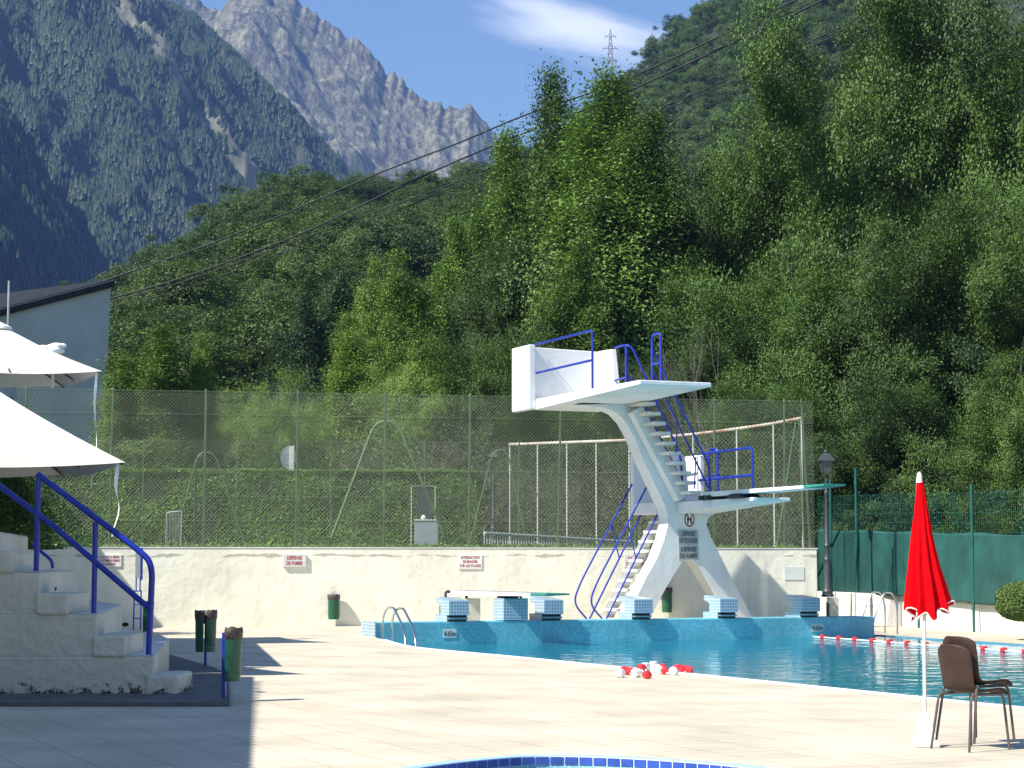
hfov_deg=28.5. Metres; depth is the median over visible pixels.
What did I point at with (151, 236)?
woodland tree
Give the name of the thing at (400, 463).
leafy bush
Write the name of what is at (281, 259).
woodland tree
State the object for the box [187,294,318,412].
woodland tree
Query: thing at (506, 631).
pool end wall
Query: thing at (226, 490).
tube arch
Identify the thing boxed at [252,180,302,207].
woodland tree
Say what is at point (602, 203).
poplar tree
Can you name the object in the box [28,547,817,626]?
back wall
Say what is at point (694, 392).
bare shrub
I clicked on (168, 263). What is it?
woodland tree
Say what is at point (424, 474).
wire fence
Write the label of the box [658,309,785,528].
ash tree
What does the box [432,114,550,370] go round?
poplar tree
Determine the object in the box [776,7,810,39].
hill tree
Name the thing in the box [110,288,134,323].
woodland tree
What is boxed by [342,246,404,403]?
young poplar tree
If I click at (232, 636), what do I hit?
litter bin
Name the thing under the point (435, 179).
woodland tree
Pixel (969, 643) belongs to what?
shell chair
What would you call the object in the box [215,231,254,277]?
woodland tree
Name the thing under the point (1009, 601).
topiary bush
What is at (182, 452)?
leafy bush
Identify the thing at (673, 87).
hill tree
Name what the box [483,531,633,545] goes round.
balustrade
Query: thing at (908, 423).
broadleaf tree
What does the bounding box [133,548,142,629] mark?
rescue post
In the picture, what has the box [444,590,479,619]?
board anchor
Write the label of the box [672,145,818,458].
ash tree
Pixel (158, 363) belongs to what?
young poplar tree
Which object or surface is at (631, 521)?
scrub bush
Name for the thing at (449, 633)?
depth plate
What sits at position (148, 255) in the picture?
woodland tree
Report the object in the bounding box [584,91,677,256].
poplar tree
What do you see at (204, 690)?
asphalt pad
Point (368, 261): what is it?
woodland tree
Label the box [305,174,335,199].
woodland tree
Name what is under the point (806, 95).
ash tree
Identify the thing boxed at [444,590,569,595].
springboard
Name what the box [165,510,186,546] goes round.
crowd barrier
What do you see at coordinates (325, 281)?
woodland tree
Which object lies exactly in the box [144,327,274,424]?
woodland tree
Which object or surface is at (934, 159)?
broadleaf tree
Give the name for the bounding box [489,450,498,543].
street lamp
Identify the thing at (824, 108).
hill tree
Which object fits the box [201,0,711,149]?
sky
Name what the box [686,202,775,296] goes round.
ash tree
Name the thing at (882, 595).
pool ladder
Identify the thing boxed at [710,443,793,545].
scrub bush
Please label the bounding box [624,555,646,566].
no running sign
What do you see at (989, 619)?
wall
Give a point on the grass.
(161, 544)
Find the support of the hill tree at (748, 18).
on the hill at (714, 34)
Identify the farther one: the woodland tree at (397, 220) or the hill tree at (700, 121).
the hill tree at (700, 121)
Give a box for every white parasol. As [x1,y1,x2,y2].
[0,322,101,487]
[0,392,125,536]
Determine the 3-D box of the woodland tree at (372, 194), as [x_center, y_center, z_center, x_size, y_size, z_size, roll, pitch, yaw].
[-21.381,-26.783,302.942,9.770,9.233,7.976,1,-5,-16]
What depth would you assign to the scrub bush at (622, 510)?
60.84 m
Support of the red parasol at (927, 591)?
on the pool deck at (326, 697)
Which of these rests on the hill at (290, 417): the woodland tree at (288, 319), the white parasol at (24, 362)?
the woodland tree at (288, 319)
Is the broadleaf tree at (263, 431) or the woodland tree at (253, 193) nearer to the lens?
the broadleaf tree at (263, 431)
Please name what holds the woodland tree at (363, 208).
on the hill at (290, 417)
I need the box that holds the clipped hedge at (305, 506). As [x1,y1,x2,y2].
[4,466,477,545]
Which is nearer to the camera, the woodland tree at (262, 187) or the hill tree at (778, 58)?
the woodland tree at (262, 187)
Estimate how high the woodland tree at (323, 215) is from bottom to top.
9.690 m
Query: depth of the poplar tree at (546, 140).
87.98 m
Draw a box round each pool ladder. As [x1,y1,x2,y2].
[382,607,416,646]
[862,591,898,634]
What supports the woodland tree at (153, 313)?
on the hill at (290, 417)
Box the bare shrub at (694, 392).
[615,321,718,477]
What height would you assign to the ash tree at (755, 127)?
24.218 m
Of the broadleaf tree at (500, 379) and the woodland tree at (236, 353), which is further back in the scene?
the woodland tree at (236, 353)
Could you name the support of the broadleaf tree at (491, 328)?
on the hill at (290, 417)
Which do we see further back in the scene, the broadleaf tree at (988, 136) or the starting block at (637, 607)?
the broadleaf tree at (988, 136)
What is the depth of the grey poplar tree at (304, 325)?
98.16 m
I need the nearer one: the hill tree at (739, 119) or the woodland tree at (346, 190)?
the woodland tree at (346, 190)
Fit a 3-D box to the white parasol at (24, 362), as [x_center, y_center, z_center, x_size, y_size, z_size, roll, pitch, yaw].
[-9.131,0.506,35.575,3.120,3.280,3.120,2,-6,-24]
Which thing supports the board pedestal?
on the pool end wall at (506, 631)
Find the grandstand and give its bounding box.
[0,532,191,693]
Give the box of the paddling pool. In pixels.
[399,754,770,767]
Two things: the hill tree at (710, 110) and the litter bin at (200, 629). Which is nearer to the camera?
the litter bin at (200, 629)
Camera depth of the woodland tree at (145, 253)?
262.28 m
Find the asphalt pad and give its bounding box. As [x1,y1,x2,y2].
[0,655,228,706]
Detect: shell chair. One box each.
[930,644,1010,752]
[935,636,1015,743]
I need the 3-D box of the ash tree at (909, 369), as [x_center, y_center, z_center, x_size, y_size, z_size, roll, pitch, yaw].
[12.694,-0.034,66.209,8.931,13.524,10.842,3,-6,-28]
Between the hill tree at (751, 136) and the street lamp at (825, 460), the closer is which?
the street lamp at (825, 460)
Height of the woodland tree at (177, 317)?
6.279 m
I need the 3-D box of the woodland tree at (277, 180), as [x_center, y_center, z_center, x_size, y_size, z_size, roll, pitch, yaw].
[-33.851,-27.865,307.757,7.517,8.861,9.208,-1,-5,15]
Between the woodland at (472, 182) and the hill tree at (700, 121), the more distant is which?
the hill tree at (700, 121)
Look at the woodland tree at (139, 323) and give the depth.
118.10 m
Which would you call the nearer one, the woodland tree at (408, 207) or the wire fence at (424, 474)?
the wire fence at (424, 474)
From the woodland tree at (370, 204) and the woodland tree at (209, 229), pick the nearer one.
the woodland tree at (209, 229)
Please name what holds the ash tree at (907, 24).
on the hill at (290, 417)
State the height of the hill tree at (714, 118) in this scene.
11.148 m
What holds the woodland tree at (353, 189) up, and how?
on the hill at (290, 417)
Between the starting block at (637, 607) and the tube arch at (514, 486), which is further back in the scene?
the tube arch at (514, 486)
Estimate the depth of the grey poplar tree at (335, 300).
102.39 m
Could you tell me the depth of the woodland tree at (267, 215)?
200.25 m
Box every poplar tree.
[77,315,208,470]
[87,348,180,468]
[150,325,233,469]
[255,283,336,452]
[304,252,386,394]
[315,305,403,470]
[322,238,452,466]
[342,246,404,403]
[414,206,481,467]
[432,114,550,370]
[483,48,610,344]
[496,55,730,496]
[522,229,629,515]
[539,94,727,486]
[545,105,594,233]
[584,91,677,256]
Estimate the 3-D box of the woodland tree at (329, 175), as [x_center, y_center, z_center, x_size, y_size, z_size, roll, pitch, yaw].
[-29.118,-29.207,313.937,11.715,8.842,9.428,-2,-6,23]
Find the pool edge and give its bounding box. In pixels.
[380,639,1023,708]
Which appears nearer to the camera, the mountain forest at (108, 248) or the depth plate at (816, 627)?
the depth plate at (816, 627)
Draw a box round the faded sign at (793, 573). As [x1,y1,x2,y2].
[784,567,803,579]
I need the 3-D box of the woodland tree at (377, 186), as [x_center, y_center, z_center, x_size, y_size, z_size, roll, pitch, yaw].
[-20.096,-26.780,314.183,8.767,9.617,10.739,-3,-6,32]
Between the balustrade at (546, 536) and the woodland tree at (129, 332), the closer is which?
the balustrade at (546, 536)
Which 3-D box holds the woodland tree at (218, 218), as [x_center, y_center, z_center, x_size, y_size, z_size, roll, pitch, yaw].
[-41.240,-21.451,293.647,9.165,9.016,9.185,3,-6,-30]
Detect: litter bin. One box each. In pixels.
[143,601,154,631]
[195,610,206,665]
[206,609,216,651]
[221,626,242,697]
[327,594,339,618]
[662,587,672,611]
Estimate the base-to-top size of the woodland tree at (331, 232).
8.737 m
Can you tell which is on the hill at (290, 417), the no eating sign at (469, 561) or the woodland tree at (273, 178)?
the woodland tree at (273, 178)
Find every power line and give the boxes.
[102,0,796,280]
[110,0,824,298]
[110,21,853,301]
[110,30,847,306]
[110,337,418,346]
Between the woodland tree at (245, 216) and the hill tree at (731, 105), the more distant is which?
the hill tree at (731, 105)
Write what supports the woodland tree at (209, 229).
on the hill at (290, 417)
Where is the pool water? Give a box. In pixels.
[407,636,1023,706]
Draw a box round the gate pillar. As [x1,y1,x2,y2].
[826,597,838,615]
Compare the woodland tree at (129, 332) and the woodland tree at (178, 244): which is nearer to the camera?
the woodland tree at (129, 332)
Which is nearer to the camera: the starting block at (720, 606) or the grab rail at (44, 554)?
the grab rail at (44, 554)
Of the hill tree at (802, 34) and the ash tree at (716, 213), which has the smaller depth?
the ash tree at (716, 213)
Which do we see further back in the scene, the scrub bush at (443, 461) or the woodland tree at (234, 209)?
the woodland tree at (234, 209)
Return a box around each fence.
[6,438,581,545]
[17,387,814,547]
[508,417,803,547]
[817,468,1023,631]
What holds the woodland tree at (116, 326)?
on the hill at (290, 417)
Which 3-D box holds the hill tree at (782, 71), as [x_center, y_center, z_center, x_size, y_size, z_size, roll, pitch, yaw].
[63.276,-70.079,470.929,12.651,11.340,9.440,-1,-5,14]
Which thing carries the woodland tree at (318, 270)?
on the hill at (290, 417)
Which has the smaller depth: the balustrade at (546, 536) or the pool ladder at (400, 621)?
the pool ladder at (400, 621)
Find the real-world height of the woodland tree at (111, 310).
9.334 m
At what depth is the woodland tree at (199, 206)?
284.19 m
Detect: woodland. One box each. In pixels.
[57,143,779,341]
[561,0,917,251]
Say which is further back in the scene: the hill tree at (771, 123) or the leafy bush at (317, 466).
the hill tree at (771, 123)
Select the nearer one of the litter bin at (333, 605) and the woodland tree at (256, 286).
the litter bin at (333, 605)
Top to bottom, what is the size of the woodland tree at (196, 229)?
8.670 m
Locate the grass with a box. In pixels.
[40,541,797,547]
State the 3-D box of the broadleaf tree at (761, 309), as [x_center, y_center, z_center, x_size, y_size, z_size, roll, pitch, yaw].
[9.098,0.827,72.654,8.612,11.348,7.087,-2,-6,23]
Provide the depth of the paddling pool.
14.47 m
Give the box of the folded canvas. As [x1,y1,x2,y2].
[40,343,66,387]
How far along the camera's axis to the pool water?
33.74 m
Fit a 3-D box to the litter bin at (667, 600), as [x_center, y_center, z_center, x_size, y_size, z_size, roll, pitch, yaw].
[3.692,5.131,48.036,0.272,0.603,0.189,0,-5,0]
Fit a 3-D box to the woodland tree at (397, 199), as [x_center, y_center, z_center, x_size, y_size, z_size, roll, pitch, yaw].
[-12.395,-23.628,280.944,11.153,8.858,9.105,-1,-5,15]
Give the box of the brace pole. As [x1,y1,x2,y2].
[776,419,804,547]
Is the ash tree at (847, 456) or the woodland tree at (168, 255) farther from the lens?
the woodland tree at (168, 255)
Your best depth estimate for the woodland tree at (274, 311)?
133.90 m
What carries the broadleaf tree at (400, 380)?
on the hill at (290, 417)
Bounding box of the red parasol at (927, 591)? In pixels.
[903,472,954,747]
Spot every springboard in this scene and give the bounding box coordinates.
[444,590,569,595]
[698,484,844,499]
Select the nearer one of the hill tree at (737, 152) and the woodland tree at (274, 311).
the woodland tree at (274, 311)
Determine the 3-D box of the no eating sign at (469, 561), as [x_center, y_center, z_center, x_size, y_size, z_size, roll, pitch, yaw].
[-0.978,4.162,47.305,0.560,0.340,0.023,1,-5,-11]
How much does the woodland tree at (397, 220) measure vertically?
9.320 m
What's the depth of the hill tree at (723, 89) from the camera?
490.72 m
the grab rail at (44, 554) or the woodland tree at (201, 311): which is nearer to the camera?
the grab rail at (44, 554)
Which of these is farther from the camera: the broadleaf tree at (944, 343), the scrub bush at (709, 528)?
the broadleaf tree at (944, 343)
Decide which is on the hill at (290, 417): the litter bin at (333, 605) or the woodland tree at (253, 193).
the woodland tree at (253, 193)
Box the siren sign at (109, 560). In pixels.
[98,554,120,566]
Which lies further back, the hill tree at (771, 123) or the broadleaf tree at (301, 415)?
the hill tree at (771, 123)
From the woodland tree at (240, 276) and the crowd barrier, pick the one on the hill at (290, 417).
the woodland tree at (240, 276)
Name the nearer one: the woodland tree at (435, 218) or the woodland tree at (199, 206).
the woodland tree at (435, 218)
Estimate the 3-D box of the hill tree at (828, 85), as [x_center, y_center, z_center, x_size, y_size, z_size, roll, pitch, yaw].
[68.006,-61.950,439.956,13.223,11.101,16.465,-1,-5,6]
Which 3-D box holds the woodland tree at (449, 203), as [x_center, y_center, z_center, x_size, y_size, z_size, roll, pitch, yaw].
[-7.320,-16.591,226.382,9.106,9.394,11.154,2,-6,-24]
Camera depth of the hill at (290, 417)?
121.11 m
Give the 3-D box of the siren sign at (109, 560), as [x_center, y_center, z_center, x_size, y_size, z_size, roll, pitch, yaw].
[-9.136,3.995,45.682,0.580,0.280,0.023,1,-5,-11]
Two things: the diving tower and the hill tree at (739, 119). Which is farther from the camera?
the hill tree at (739, 119)
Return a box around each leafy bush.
[0,388,74,549]
[136,411,236,470]
[220,402,314,469]
[272,409,355,469]
[352,401,440,469]
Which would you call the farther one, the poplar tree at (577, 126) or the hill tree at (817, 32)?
the hill tree at (817, 32)
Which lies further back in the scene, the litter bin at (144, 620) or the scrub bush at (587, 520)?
the scrub bush at (587, 520)
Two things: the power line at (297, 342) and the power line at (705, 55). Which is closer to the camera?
the power line at (297, 342)
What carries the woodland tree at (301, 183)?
on the hill at (290, 417)
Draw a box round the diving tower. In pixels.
[512,330,789,618]
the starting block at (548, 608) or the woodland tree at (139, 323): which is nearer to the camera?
the starting block at (548, 608)
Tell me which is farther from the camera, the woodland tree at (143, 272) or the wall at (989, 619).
the woodland tree at (143, 272)
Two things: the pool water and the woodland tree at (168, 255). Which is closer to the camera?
the pool water
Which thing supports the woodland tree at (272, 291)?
on the hill at (290, 417)
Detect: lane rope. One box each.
[615,661,692,678]
[813,634,1023,652]
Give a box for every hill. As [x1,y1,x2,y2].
[104,261,1011,643]
[634,0,1023,226]
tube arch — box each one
[174,452,245,543]
[328,420,450,546]
[470,449,527,542]
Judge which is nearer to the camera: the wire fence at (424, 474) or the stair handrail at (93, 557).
the stair handrail at (93, 557)
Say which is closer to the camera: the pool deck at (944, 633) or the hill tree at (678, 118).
the pool deck at (944, 633)
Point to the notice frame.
(422, 503)
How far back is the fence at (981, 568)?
49.14 m
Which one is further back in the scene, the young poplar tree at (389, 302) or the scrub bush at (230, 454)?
the young poplar tree at (389, 302)
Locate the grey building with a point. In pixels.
(74, 318)
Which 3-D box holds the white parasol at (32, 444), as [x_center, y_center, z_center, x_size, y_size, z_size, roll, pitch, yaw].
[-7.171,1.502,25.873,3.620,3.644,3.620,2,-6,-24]
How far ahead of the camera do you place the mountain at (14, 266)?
1281.79 m
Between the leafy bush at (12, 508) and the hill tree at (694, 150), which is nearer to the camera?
the leafy bush at (12, 508)
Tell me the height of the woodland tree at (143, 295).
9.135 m
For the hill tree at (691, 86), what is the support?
on the hill at (714, 34)
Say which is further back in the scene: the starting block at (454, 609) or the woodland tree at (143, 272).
the woodland tree at (143, 272)
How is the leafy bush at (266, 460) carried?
on the hill at (290, 417)
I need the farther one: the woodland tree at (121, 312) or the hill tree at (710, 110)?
the hill tree at (710, 110)
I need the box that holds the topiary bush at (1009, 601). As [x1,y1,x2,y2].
[994,581,1023,621]
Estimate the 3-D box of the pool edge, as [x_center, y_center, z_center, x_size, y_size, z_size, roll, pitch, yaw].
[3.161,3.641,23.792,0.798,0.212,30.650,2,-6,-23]
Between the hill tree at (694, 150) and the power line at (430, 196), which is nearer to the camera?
the power line at (430, 196)
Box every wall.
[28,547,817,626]
[362,616,873,643]
[817,591,1023,634]
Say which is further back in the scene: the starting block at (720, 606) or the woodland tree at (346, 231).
the woodland tree at (346, 231)
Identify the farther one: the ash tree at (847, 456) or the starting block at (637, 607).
the ash tree at (847, 456)
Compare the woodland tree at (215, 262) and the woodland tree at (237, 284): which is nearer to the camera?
the woodland tree at (237, 284)
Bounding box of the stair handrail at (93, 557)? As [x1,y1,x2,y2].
[0,472,154,654]
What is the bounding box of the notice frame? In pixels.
[411,486,435,543]
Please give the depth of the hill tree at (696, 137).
444.87 m
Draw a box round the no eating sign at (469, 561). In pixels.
[458,554,481,568]
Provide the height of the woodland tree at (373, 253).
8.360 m
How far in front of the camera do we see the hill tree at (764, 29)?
546.63 m
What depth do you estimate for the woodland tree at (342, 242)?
170.80 m
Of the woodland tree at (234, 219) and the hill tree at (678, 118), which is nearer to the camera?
the woodland tree at (234, 219)
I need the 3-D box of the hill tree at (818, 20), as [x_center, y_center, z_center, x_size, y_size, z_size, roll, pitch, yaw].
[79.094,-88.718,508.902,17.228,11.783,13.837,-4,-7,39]
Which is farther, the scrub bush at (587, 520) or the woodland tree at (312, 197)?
the woodland tree at (312, 197)
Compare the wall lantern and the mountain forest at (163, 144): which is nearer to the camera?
the wall lantern
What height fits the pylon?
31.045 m
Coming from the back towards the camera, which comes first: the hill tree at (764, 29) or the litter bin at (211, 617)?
the hill tree at (764, 29)
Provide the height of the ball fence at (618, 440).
3.553 m
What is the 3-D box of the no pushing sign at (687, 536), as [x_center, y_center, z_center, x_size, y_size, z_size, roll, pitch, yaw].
[3.939,3.420,45.104,0.500,0.320,0.023,2,-6,-23]
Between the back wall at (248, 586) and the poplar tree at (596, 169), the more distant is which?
the poplar tree at (596, 169)
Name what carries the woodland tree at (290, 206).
on the hill at (290, 417)
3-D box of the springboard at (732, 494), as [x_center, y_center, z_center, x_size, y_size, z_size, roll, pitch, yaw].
[5.294,2.250,41.836,0.600,0.180,4.970,2,-6,-23]
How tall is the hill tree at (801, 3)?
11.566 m
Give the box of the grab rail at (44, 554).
[31,543,53,568]
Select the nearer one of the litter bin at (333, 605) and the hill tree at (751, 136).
the litter bin at (333, 605)
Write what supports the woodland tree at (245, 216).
on the hill at (290, 417)
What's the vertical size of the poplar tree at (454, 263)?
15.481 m
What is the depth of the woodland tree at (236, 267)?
183.88 m
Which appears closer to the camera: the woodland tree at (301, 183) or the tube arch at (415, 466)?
the tube arch at (415, 466)
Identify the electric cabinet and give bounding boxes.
[414,515,438,544]
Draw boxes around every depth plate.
[443,629,456,637]
[811,624,822,631]
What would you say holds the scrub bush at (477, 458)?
on the hill at (290, 417)
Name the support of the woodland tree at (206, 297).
on the hill at (290, 417)
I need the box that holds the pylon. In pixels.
[603,29,617,71]
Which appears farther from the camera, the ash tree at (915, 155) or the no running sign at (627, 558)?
the ash tree at (915, 155)
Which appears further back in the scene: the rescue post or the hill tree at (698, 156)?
the hill tree at (698, 156)
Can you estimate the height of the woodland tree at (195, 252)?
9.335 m
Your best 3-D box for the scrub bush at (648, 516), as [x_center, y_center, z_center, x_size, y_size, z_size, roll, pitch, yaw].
[4.808,2.659,58.083,3.672,4.502,3.635,-3,-6,27]
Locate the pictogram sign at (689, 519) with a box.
[684,514,694,526]
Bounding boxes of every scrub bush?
[127,424,188,467]
[193,416,262,469]
[306,408,413,470]
[395,404,502,504]
[405,373,521,540]
[451,432,543,545]
[505,454,583,545]
[531,422,617,545]
[575,447,643,544]
[610,473,645,545]
[625,423,729,544]
[704,457,745,546]
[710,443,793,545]
[733,456,819,547]
[770,472,815,547]
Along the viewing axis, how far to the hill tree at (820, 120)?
426.34 m
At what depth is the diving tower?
45.10 m
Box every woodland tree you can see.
[95,262,151,291]
[106,323,208,413]
[108,306,203,377]
[109,280,196,325]
[109,300,124,319]
[109,307,182,341]
[109,324,229,394]
[110,282,117,302]
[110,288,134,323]
[111,248,252,309]
[111,304,190,353]
[112,281,189,348]
[128,255,222,310]
[129,254,154,267]
[135,242,177,263]
[139,246,170,263]
[141,250,239,332]
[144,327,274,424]
[147,235,198,246]
[150,248,189,261]
[150,260,217,308]
[150,270,246,333]
[157,307,225,379]
[169,240,193,250]
[172,234,251,291]
[173,305,212,322]
[185,220,253,276]
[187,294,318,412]
[191,214,216,251]
[194,202,232,233]
[195,240,254,314]
[199,206,231,250]
[202,271,249,316]
[213,190,269,221]
[213,215,332,300]
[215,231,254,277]
[217,216,303,298]
[223,185,277,225]
[225,217,344,265]
[229,210,261,226]
[231,201,312,227]
[231,208,292,261]
[235,247,325,303]
[240,205,263,220]
[240,261,292,341]
[241,246,371,373]
[241,278,301,335]
[243,272,400,404]
[245,256,383,345]
[246,202,315,223]
[248,202,348,221]
[248,299,297,343]
[251,304,383,398]
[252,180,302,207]
[252,285,334,386]
[255,169,327,209]
[259,172,303,198]
[264,190,314,212]
[265,210,339,238]
[268,164,350,211]
[272,221,375,262]
[285,168,336,193]
[287,206,368,235]
[291,184,338,204]
[293,188,351,221]
[294,260,366,300]
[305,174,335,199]
[313,224,418,270]
[316,227,398,262]
[320,255,412,291]
[320,277,448,321]
[323,179,373,205]
[323,246,409,280]
[325,176,368,205]
[325,207,418,238]
[328,223,387,241]
[332,203,408,233]
[335,193,368,207]
[342,198,388,215]
[346,174,400,210]
[346,220,469,285]
[346,256,463,292]
[347,218,448,249]
[365,183,394,203]
[372,201,444,218]
[386,210,449,226]
[387,182,449,213]
[393,171,448,197]
[396,182,438,207]
[399,205,464,254]
[401,160,468,199]
[413,195,478,225]
[422,202,487,222]
[437,162,508,209]
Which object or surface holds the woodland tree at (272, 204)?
on the hill at (290, 417)
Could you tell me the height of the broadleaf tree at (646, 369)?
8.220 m
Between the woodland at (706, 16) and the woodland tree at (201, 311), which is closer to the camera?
the woodland tree at (201, 311)
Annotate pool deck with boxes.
[0,626,1023,767]
[874,625,1023,643]
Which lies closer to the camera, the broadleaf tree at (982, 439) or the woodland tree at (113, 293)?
the broadleaf tree at (982, 439)
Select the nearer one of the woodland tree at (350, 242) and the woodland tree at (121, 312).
the woodland tree at (121, 312)
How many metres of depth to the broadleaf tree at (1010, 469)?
57.44 m
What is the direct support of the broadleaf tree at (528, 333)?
on the hill at (290, 417)
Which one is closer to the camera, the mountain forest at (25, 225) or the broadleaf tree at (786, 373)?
the broadleaf tree at (786, 373)
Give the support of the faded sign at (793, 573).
attached to the back wall at (248, 586)
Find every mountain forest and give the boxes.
[0,0,360,249]
[0,96,109,292]
[82,206,144,270]
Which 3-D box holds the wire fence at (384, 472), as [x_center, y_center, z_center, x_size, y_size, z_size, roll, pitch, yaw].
[-1.929,2.027,47.496,18.984,3.668,0.073,1,-5,-11]
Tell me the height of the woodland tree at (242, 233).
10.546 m
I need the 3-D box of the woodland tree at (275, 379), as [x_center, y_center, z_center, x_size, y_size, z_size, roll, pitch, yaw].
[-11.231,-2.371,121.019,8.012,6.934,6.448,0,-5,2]
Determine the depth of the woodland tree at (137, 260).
318.16 m
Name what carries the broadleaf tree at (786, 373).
on the hill at (290, 417)
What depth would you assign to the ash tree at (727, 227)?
82.68 m
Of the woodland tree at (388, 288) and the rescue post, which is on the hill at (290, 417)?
the woodland tree at (388, 288)
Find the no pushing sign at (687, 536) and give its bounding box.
[678,530,697,543]
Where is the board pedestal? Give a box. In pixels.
[493,596,527,620]
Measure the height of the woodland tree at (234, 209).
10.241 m
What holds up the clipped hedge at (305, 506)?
on the hill at (290, 417)
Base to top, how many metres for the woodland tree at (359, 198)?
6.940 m
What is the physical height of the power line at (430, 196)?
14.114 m
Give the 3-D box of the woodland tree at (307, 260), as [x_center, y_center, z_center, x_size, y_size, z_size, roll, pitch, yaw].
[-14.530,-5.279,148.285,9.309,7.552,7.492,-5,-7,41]
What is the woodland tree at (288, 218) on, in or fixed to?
on the hill at (290, 417)
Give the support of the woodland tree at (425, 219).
on the hill at (290, 417)
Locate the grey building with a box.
[0,280,114,448]
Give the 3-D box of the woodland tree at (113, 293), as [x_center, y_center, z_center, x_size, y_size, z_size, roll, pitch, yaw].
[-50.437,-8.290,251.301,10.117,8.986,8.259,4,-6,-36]
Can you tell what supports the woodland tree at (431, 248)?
on the hill at (290, 417)
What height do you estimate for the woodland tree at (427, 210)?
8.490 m
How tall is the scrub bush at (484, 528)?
4.284 m
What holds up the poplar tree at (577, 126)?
on the hill at (290, 417)
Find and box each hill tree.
[646,82,690,120]
[651,67,723,112]
[656,124,717,170]
[660,140,690,173]
[661,110,702,137]
[679,117,718,145]
[681,143,707,169]
[687,37,716,66]
[688,110,752,147]
[689,146,720,173]
[692,106,728,120]
[697,47,735,72]
[699,96,756,127]
[702,128,753,151]
[707,106,762,129]
[711,141,769,170]
[714,71,748,102]
[714,131,747,160]
[718,118,761,148]
[732,124,786,160]
[733,107,780,130]
[739,9,766,34]
[752,20,776,40]
[754,118,789,138]
[757,61,805,87]
[758,48,794,66]
[771,0,828,15]
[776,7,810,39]
[788,21,836,54]
[789,12,826,44]
[791,10,844,47]
[800,100,829,127]
[803,78,844,102]
[809,97,832,119]
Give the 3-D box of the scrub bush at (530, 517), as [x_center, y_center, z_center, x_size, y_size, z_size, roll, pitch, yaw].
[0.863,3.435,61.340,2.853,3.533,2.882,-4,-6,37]
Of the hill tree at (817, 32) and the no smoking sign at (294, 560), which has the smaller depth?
the no smoking sign at (294, 560)
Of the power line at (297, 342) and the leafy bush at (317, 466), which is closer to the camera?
the leafy bush at (317, 466)
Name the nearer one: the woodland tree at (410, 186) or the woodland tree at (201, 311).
the woodland tree at (201, 311)
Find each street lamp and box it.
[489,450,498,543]
[817,450,834,596]
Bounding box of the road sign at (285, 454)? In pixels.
[280,446,295,469]
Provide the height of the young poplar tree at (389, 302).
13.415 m
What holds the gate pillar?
on the pool deck at (944, 633)
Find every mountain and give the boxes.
[0,0,342,248]
[0,123,104,292]
[101,226,132,273]
[168,0,500,187]
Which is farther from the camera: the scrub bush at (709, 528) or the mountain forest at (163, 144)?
the mountain forest at (163, 144)
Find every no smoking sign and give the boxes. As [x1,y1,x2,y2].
[283,554,305,566]
[678,546,698,559]
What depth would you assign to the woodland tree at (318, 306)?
110.49 m
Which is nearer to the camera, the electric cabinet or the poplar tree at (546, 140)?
the electric cabinet
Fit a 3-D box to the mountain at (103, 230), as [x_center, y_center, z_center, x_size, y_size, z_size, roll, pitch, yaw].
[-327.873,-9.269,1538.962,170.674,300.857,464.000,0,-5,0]
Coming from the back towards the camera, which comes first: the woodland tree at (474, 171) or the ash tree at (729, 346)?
the woodland tree at (474, 171)
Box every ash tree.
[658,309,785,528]
[665,0,1022,454]
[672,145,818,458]
[676,151,781,284]
[682,128,841,516]
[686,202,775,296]
[687,124,881,333]
[707,49,908,518]
[716,373,970,545]
[727,39,978,309]
[767,0,1023,528]
[784,0,1023,419]
[789,171,1020,531]
[929,181,1023,524]
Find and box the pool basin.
[875,635,1023,645]
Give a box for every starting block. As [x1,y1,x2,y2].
[435,597,468,621]
[529,596,562,619]
[618,596,652,618]
[703,595,737,617]
[785,595,819,616]
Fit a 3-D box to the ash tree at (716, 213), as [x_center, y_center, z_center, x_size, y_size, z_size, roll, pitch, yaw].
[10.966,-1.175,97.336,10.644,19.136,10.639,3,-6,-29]
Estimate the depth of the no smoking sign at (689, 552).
45.06 m
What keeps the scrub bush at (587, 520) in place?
on the hill at (290, 417)
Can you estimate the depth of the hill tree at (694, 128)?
445.88 m
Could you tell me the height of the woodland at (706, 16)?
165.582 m
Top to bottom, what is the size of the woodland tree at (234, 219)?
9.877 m
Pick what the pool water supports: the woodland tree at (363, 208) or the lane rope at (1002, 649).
the lane rope at (1002, 649)
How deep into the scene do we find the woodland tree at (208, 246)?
194.96 m
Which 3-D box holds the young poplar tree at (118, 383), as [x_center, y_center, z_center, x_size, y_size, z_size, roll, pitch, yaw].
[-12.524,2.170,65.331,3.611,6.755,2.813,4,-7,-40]
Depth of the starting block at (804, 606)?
43.41 m
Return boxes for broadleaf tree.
[211,377,318,469]
[213,365,336,469]
[295,330,499,469]
[409,322,590,514]
[437,224,537,471]
[456,310,607,505]
[556,340,688,517]
[628,250,848,510]
[688,229,952,521]
[696,365,865,544]
[820,25,1016,315]
[834,218,1023,519]
[835,363,1019,534]
[888,343,1023,534]
[906,413,1023,534]
[908,9,1023,397]
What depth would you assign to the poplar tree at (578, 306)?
78.11 m

